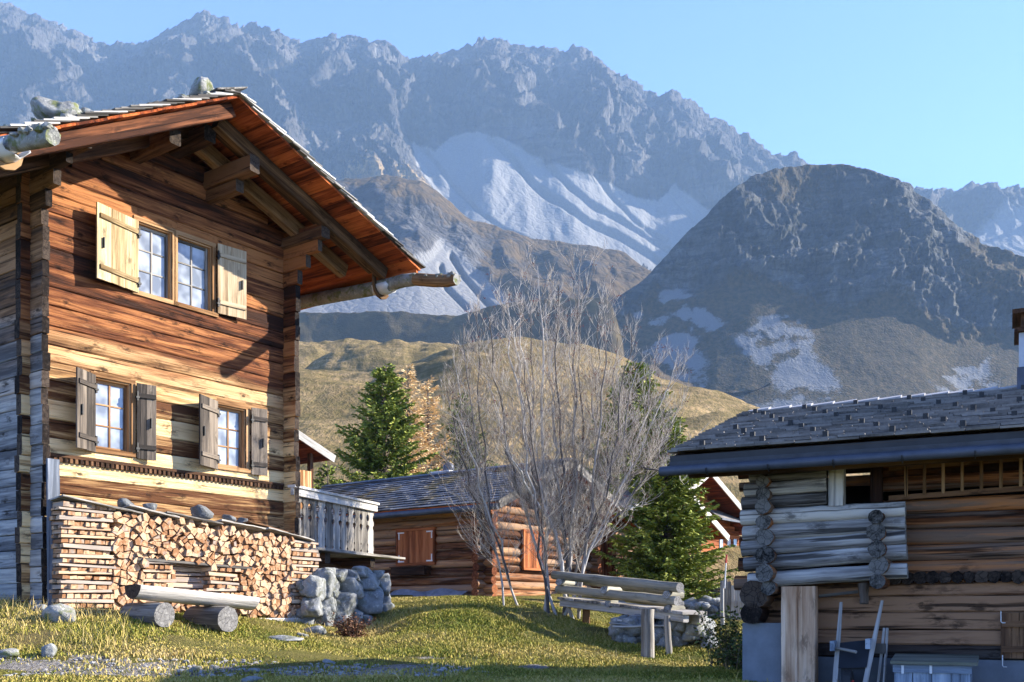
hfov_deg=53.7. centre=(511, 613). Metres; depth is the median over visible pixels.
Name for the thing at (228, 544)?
split firewood
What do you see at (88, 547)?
split firewood
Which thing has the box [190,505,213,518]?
weight stone
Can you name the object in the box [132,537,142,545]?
split firewood
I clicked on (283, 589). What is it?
split firewood
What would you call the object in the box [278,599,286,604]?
split firewood
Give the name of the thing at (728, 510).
chalet house
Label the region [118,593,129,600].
split firewood
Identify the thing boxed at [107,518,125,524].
split firewood
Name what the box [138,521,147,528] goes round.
split firewood
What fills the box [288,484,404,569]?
balcony
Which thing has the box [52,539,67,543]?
split firewood
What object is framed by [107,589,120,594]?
split firewood
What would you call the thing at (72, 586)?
split firewood
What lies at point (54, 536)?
split firewood
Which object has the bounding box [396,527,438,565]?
shutter
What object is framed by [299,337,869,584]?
hillside
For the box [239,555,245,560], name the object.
split firewood
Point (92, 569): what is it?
split firewood
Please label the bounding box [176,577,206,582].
split firewood
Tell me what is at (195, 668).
stone
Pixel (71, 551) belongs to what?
split firewood
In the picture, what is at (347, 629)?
dock plant
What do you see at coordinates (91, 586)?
split firewood
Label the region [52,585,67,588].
split firewood
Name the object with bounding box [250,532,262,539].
split firewood
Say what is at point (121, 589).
split firewood
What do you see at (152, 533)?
split firewood
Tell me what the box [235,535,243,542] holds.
split firewood
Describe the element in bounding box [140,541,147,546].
split firewood
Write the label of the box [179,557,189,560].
split firewood
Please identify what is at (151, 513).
cover board
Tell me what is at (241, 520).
weight stone
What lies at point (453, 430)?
spruce tree
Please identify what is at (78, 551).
split firewood
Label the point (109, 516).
split firewood
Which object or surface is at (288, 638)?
stone
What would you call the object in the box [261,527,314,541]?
cover board
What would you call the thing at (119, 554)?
split firewood
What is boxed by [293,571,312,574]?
split firewood
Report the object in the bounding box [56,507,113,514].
split firewood
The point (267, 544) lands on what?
split firewood
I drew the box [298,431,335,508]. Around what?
chalet house
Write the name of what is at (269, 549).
split firewood
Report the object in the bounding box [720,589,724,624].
wooden post
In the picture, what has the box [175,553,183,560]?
split firewood
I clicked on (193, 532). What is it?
split firewood
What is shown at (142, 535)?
split firewood
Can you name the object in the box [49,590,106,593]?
split firewood
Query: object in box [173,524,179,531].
split firewood
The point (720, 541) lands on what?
window
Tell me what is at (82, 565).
split firewood
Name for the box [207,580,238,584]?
split firewood
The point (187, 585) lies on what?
split firewood
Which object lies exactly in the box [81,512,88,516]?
split firewood
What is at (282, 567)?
split firewood
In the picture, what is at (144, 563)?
split firewood
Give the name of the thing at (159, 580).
split firewood
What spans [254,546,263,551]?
split firewood
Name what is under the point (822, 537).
log barn
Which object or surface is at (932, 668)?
wooden chest
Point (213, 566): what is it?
split firewood
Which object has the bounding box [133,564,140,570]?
split firewood
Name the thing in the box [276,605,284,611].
split firewood
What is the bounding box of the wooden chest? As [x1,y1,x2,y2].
[890,653,978,681]
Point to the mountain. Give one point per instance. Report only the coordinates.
(580, 144)
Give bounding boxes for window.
[90,371,136,457]
[132,215,178,306]
[174,229,218,317]
[214,399,250,473]
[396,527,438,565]
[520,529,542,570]
[719,539,722,547]
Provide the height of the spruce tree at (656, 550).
5.147 m
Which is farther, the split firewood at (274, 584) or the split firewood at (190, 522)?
the split firewood at (274, 584)
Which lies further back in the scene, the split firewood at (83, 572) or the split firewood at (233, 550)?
the split firewood at (233, 550)
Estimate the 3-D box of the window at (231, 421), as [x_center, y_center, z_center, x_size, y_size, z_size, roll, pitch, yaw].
[-4.960,-3.090,17.754,0.198,1.200,0.827,0,0,36]
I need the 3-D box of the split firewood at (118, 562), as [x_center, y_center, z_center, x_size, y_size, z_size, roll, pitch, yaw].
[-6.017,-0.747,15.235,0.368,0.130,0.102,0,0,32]
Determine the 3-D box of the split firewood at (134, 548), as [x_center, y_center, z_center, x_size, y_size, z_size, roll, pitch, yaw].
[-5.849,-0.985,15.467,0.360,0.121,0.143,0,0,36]
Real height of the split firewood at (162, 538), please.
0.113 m
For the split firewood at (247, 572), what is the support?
on the split firewood at (241, 576)
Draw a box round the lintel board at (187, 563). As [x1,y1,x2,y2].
[133,557,251,569]
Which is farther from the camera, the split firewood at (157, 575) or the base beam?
the base beam
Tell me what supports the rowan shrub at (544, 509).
on the ground at (32, 666)
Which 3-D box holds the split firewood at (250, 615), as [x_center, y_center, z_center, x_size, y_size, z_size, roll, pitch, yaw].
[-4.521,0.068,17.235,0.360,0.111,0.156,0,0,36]
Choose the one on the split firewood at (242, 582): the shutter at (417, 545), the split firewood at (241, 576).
the split firewood at (241, 576)
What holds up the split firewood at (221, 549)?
on the split firewood at (216, 554)
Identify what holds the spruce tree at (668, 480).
on the ground at (32, 666)
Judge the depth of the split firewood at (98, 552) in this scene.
14.89 m
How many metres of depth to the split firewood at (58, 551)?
14.48 m
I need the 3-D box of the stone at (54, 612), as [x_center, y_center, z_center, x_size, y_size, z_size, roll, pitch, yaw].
[-6.205,0.035,13.888,0.440,0.347,0.374,0,0,-34]
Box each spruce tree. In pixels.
[313,362,442,486]
[313,461,341,489]
[430,393,499,470]
[576,360,739,594]
[591,422,734,608]
[628,406,706,589]
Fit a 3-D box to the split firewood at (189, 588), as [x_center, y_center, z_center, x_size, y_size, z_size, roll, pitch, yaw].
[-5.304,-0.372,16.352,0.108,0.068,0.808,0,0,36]
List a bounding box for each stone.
[0,648,19,657]
[30,96,81,119]
[30,604,48,612]
[41,603,76,623]
[41,643,57,656]
[80,107,91,111]
[117,498,133,509]
[142,503,156,509]
[188,76,213,95]
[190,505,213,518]
[190,666,200,670]
[222,514,235,521]
[236,517,247,522]
[241,676,262,681]
[247,668,260,671]
[269,635,303,641]
[296,632,308,637]
[304,625,326,635]
[322,659,335,663]
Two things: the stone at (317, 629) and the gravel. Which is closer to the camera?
the gravel
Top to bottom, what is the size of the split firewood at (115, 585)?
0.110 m
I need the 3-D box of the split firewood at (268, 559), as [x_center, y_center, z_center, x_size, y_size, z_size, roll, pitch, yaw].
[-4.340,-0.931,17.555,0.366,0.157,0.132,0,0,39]
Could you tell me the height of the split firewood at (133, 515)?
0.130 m
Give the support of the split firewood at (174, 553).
on the split firewood at (179, 557)
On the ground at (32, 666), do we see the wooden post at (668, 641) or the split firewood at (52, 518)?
the wooden post at (668, 641)
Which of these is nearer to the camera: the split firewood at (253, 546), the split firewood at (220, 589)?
the split firewood at (220, 589)
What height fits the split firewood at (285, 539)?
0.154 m
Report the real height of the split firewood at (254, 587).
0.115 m
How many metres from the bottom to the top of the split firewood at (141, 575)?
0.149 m
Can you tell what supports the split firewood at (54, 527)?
on the firewood at (181, 536)
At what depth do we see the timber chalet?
16.44 m
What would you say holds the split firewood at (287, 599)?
on the firewood at (181, 536)
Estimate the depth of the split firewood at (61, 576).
14.45 m
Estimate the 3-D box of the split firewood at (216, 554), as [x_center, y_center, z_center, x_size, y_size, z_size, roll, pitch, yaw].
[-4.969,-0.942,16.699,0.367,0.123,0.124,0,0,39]
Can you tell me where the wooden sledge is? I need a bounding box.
[875,628,888,681]
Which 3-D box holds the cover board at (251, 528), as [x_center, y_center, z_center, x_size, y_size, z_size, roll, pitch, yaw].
[-4.626,-1.462,17.100,0.475,0.160,1.080,0,0,36]
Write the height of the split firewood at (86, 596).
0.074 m
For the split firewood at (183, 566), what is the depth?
16.27 m
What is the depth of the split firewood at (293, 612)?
17.86 m
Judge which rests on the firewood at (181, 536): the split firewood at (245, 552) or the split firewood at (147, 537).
the split firewood at (147, 537)
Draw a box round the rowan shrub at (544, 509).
[418,240,713,618]
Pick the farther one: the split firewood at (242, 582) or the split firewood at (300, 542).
the split firewood at (300, 542)
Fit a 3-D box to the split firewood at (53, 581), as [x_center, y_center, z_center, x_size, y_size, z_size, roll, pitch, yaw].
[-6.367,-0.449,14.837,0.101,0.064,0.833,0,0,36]
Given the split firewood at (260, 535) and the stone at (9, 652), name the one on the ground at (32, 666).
the stone at (9, 652)
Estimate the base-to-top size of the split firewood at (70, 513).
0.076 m
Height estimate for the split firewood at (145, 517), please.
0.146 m
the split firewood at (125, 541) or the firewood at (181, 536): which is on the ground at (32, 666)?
the firewood at (181, 536)
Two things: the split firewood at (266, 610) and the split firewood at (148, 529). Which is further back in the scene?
the split firewood at (266, 610)
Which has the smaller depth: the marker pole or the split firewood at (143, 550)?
the split firewood at (143, 550)
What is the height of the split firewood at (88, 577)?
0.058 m
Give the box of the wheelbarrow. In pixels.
[830,600,883,681]
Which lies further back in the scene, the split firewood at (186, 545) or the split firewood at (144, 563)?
the split firewood at (186, 545)
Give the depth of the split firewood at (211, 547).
16.43 m
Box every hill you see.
[298,297,623,355]
[298,338,458,371]
[611,164,1023,407]
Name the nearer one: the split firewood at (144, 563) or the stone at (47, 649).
the stone at (47, 649)
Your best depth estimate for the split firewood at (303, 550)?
18.10 m
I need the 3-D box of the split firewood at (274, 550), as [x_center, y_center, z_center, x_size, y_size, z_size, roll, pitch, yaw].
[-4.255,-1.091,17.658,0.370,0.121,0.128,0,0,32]
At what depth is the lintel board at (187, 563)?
16.12 m
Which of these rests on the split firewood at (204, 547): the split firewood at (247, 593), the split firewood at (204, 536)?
the split firewood at (204, 536)
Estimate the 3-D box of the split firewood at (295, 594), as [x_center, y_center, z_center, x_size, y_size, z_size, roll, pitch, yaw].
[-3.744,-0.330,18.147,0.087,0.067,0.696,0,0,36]
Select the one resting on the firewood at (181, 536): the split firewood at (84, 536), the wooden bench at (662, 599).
the split firewood at (84, 536)
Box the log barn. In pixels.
[659,308,1023,681]
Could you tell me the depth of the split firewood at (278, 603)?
17.58 m
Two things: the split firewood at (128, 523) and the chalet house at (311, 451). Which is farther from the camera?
the chalet house at (311, 451)
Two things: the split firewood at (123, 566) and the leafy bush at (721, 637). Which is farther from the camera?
the split firewood at (123, 566)
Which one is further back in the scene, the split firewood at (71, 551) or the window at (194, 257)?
the window at (194, 257)
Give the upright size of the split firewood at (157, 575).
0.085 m
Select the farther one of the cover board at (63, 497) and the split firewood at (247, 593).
the split firewood at (247, 593)
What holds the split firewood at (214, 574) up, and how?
on the firewood at (181, 536)
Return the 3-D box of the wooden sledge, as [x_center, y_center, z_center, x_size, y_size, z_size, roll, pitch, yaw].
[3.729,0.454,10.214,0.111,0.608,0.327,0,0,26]
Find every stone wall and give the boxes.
[290,566,394,625]
[684,595,734,616]
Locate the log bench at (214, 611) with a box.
[121,584,259,631]
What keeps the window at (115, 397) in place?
in the timber chalet
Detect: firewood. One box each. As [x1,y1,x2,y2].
[49,516,106,523]
[49,579,93,584]
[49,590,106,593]
[51,502,319,617]
[51,526,103,531]
[51,534,104,540]
[51,544,70,548]
[52,501,69,507]
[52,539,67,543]
[52,571,96,574]
[52,574,69,578]
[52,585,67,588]
[53,549,67,553]
[53,554,102,559]
[53,563,105,566]
[55,571,111,574]
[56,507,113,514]
[56,515,112,522]
[56,563,115,568]
[56,599,113,602]
[57,511,74,515]
[57,554,113,558]
[57,580,113,584]
[57,593,73,597]
[58,525,110,530]
[58,534,114,539]
[58,584,77,588]
[59,590,111,592]
[60,543,115,551]
[62,549,75,553]
[63,584,83,589]
[71,594,89,598]
[73,549,82,553]
[75,567,96,571]
[75,576,91,579]
[76,585,95,589]
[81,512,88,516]
[83,503,91,508]
[86,586,103,589]
[92,550,102,554]
[96,585,114,589]
[98,541,114,545]
[98,557,116,563]
[99,577,118,582]
[100,594,109,598]
[101,602,120,609]
[104,583,118,589]
[105,514,113,518]
[106,559,122,566]
[106,594,117,598]
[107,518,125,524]
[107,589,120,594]
[108,570,126,578]
[110,544,118,551]
[110,551,124,557]
[112,511,121,516]
[115,596,125,605]
[118,562,126,570]
[118,586,124,593]
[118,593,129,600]
[119,524,127,530]
[122,538,127,545]
[125,519,132,526]
[127,539,132,548]
[128,533,137,539]
[128,545,139,551]
[129,512,137,518]
[130,526,141,532]
[130,558,148,567]
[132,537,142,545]
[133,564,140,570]
[134,515,142,521]
[135,571,145,579]
[136,532,146,539]
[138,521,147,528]
[139,546,147,553]
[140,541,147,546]
[140,569,171,572]
[142,513,149,521]
[142,578,175,582]
[143,533,149,541]
[145,525,150,532]
[145,529,156,536]
[147,519,154,527]
[149,516,161,524]
[149,561,174,563]
[149,573,162,578]
[154,542,160,546]
[155,548,166,554]
[158,534,165,541]
[159,522,168,530]
[161,518,171,524]
[161,541,175,547]
[161,553,169,560]
[162,564,202,567]
[162,583,206,588]
[165,529,175,536]
[170,548,178,557]
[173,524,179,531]
[173,567,205,572]
[175,517,184,524]
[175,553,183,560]
[175,572,205,576]
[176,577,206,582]
[177,588,201,589]
[179,525,191,530]
[179,542,189,548]
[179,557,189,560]
[180,519,194,526]
[188,528,196,535]
[188,532,201,539]
[200,543,207,550]
[201,533,207,540]
[203,562,216,570]
[204,588,236,591]
[205,571,236,577]
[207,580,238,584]
[208,544,214,550]
[213,546,225,552]
[214,552,219,558]
[217,533,225,540]
[219,548,229,554]
[225,541,230,548]
[227,580,246,584]
[229,547,237,553]
[234,549,248,555]
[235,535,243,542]
[236,574,245,579]
[237,591,251,595]
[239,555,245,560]
[239,556,250,563]
[240,614,256,617]
[244,569,250,575]
[245,544,257,549]
[248,584,258,590]
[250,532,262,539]
[253,572,259,579]
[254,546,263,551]
[257,538,263,545]
[259,556,270,563]
[259,557,266,564]
[259,580,266,586]
[259,592,270,598]
[262,587,268,593]
[263,541,270,547]
[263,607,269,614]
[266,546,272,552]
[267,581,278,587]
[270,563,279,569]
[271,547,278,553]
[275,599,280,606]
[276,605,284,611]
[278,551,285,557]
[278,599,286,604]
[279,586,286,592]
[280,558,285,563]
[280,564,285,569]
[281,536,288,543]
[281,597,290,604]
[282,547,288,552]
[284,612,291,617]
[286,607,295,614]
[287,593,300,596]
[288,539,318,544]
[290,548,318,552]
[290,556,320,560]
[291,564,318,567]
[291,599,300,602]
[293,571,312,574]
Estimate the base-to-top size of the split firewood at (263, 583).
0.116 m
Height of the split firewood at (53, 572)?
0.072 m
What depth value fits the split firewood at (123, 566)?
15.20 m
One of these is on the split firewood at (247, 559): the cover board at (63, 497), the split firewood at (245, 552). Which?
the split firewood at (245, 552)
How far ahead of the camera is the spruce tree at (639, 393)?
36.36 m
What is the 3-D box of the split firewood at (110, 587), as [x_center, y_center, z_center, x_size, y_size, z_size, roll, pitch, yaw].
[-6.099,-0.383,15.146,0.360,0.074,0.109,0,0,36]
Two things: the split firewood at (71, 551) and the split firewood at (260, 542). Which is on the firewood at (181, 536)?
the split firewood at (260, 542)
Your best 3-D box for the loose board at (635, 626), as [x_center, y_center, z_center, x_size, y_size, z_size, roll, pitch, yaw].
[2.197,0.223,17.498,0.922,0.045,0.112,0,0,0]
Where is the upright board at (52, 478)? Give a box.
[46,458,60,604]
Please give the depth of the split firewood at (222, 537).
16.63 m
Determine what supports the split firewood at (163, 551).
on the split firewood
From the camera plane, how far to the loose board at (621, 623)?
17.55 m
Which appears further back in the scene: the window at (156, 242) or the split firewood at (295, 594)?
the split firewood at (295, 594)
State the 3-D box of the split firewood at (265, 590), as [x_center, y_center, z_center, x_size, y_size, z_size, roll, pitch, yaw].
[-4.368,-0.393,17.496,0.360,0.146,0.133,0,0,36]
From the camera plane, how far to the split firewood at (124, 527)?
15.21 m
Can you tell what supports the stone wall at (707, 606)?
on the ground at (32, 666)
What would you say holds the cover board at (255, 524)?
on the firewood at (181, 536)
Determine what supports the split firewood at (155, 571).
on the firewood at (181, 536)
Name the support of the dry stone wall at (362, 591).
on the ground at (32, 666)
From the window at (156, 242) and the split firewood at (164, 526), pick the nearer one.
the split firewood at (164, 526)
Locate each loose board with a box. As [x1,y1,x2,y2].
[609,622,656,626]
[612,625,663,626]
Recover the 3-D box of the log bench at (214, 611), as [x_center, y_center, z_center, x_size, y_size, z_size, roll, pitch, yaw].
[-4.803,-0.066,15.323,0.840,0.698,2.146,0,0,36]
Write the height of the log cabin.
4.970 m
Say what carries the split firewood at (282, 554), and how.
on the split firewood at (283, 560)
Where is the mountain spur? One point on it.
(432, 230)
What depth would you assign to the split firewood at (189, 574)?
16.35 m
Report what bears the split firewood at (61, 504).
on the split firewood
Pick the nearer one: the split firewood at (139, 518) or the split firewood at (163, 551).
the split firewood at (139, 518)
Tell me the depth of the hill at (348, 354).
242.01 m
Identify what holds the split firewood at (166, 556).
on the lintel board at (187, 563)
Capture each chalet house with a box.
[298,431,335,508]
[600,477,729,593]
[689,477,751,551]
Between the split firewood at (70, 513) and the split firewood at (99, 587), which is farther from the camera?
the split firewood at (99, 587)
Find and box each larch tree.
[379,363,435,475]
[409,375,459,471]
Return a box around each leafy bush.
[688,602,741,666]
[703,631,741,669]
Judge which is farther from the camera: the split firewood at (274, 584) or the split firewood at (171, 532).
the split firewood at (274, 584)
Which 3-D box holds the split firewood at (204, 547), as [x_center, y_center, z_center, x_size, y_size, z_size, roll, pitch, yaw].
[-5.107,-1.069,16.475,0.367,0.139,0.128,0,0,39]
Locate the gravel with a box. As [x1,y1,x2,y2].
[0,656,488,676]
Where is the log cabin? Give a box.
[300,457,640,596]
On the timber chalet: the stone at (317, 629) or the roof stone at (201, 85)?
the roof stone at (201, 85)
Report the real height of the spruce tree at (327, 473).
5.001 m
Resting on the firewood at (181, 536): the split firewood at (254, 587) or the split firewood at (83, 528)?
the split firewood at (83, 528)
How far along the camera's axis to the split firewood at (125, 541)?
15.22 m
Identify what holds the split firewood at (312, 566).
on the firewood at (181, 536)
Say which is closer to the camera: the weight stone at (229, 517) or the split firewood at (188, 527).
the split firewood at (188, 527)
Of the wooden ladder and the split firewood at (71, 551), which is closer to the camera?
the wooden ladder
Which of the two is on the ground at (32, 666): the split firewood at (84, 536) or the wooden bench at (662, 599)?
the wooden bench at (662, 599)
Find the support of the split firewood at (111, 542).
on the split firewood at (114, 547)
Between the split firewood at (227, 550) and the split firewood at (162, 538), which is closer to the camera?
the split firewood at (162, 538)
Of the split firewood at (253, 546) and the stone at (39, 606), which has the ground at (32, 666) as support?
the stone at (39, 606)
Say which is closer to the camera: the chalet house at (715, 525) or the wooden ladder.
the wooden ladder
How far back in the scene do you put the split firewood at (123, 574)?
15.20 m
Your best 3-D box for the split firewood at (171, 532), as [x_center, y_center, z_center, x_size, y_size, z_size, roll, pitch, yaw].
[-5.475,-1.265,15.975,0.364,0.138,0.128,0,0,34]
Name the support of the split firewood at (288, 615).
on the base beam
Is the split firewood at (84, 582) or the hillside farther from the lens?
the hillside
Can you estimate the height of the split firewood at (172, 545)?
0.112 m
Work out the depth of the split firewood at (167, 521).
15.77 m
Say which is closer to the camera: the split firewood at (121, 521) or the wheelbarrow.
the wheelbarrow
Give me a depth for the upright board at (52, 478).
14.55 m
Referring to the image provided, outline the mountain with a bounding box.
[0,2,1023,270]
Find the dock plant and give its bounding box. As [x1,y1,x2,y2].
[319,613,380,637]
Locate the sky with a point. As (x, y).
(929, 94)
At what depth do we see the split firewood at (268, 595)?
17.46 m
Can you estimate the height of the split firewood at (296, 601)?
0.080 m
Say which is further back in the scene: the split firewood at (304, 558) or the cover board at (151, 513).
the split firewood at (304, 558)
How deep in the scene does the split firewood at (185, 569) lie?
16.36 m
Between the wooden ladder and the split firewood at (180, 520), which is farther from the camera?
the split firewood at (180, 520)
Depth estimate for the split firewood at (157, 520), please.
15.68 m
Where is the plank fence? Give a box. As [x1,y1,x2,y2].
[720,579,744,619]
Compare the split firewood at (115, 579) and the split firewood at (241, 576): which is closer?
the split firewood at (115, 579)
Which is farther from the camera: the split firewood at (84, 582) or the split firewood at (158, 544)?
the split firewood at (158, 544)
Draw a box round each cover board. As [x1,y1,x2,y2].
[50,494,143,514]
[123,504,179,519]
[164,511,222,526]
[216,519,270,533]
[243,521,287,531]
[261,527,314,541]
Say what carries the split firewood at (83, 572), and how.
on the firewood at (181, 536)
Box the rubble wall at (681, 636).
[608,614,717,647]
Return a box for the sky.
[0,0,1023,190]
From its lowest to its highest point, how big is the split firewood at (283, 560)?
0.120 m
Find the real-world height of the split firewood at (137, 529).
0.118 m
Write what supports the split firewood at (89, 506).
on the split firewood
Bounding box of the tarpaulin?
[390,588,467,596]
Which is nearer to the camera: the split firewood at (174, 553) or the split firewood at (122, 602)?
the split firewood at (122, 602)
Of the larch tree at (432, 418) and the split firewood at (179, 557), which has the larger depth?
the larch tree at (432, 418)
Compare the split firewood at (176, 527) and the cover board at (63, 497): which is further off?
the split firewood at (176, 527)
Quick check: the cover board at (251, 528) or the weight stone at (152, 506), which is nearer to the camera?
the weight stone at (152, 506)
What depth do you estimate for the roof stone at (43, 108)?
13.65 m
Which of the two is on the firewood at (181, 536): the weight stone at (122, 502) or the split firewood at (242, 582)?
the split firewood at (242, 582)
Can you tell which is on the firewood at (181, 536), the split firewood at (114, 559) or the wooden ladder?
the split firewood at (114, 559)
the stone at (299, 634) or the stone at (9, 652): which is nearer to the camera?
the stone at (9, 652)
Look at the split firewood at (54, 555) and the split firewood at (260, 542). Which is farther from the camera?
the split firewood at (260, 542)
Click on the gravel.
(242, 661)
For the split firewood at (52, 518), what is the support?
on the firewood at (181, 536)
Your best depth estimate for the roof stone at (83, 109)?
13.92 m
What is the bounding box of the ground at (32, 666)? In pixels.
[0,594,743,681]
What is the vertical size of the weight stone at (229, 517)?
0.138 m
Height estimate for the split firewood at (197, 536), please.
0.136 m
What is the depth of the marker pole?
24.49 m
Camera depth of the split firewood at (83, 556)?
14.72 m
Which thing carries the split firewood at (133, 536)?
on the split firewood at (137, 541)
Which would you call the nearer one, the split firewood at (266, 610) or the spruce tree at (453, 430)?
the split firewood at (266, 610)
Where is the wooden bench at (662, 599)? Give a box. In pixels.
[551,571,706,624]
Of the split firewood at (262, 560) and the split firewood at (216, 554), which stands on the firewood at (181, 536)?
the split firewood at (262, 560)
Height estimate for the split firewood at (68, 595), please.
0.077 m
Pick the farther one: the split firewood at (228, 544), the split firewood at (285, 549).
the split firewood at (285, 549)
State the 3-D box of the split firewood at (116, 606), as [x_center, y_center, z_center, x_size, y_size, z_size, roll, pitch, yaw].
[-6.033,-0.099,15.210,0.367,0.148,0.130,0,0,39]
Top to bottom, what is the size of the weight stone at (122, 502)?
0.202 m
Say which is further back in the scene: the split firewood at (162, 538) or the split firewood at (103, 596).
the split firewood at (162, 538)
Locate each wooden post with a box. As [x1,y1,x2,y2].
[641,609,653,657]
[664,615,671,654]
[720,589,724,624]
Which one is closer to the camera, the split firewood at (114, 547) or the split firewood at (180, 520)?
the split firewood at (114, 547)
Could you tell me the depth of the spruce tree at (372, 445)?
41.40 m
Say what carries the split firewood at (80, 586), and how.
on the split firewood at (53, 591)
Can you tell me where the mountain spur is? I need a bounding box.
[300,174,770,392]
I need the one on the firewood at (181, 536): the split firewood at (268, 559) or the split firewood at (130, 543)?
the split firewood at (130, 543)
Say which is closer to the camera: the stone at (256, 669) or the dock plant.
the stone at (256, 669)
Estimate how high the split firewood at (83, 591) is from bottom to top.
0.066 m
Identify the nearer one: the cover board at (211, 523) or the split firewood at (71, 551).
the split firewood at (71, 551)
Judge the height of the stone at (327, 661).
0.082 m
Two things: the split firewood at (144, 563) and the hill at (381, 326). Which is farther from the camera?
the hill at (381, 326)
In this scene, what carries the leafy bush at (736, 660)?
on the ground at (32, 666)
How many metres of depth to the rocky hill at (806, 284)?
1035.89 m
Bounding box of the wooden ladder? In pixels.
[889,458,1023,500]
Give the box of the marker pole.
[724,555,726,588]
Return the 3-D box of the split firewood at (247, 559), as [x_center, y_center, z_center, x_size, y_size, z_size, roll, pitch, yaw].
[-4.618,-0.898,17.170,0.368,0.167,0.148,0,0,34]
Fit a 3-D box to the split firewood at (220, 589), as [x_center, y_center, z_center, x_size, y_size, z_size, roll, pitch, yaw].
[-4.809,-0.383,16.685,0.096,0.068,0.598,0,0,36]
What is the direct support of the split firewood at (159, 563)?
on the lintel board at (187, 563)
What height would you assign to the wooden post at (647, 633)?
0.962 m
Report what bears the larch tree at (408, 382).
on the ground at (32, 666)
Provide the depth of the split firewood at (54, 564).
14.76 m
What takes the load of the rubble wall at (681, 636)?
on the ground at (32, 666)
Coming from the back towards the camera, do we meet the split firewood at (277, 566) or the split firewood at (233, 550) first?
the split firewood at (277, 566)
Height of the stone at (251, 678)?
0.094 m
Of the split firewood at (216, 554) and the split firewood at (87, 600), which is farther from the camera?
the split firewood at (216, 554)
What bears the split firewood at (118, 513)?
on the split firewood at (121, 521)
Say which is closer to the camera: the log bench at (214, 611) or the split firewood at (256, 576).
the log bench at (214, 611)
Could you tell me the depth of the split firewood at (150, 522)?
15.54 m
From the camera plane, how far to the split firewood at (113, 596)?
15.03 m
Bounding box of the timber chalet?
[0,87,460,604]
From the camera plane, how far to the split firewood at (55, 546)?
14.55 m
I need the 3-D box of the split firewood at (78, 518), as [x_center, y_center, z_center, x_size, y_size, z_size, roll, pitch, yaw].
[-6.215,-1.370,14.731,0.099,0.079,0.835,0,0,36]
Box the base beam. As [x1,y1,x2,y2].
[261,618,299,622]
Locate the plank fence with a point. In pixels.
(729, 601)

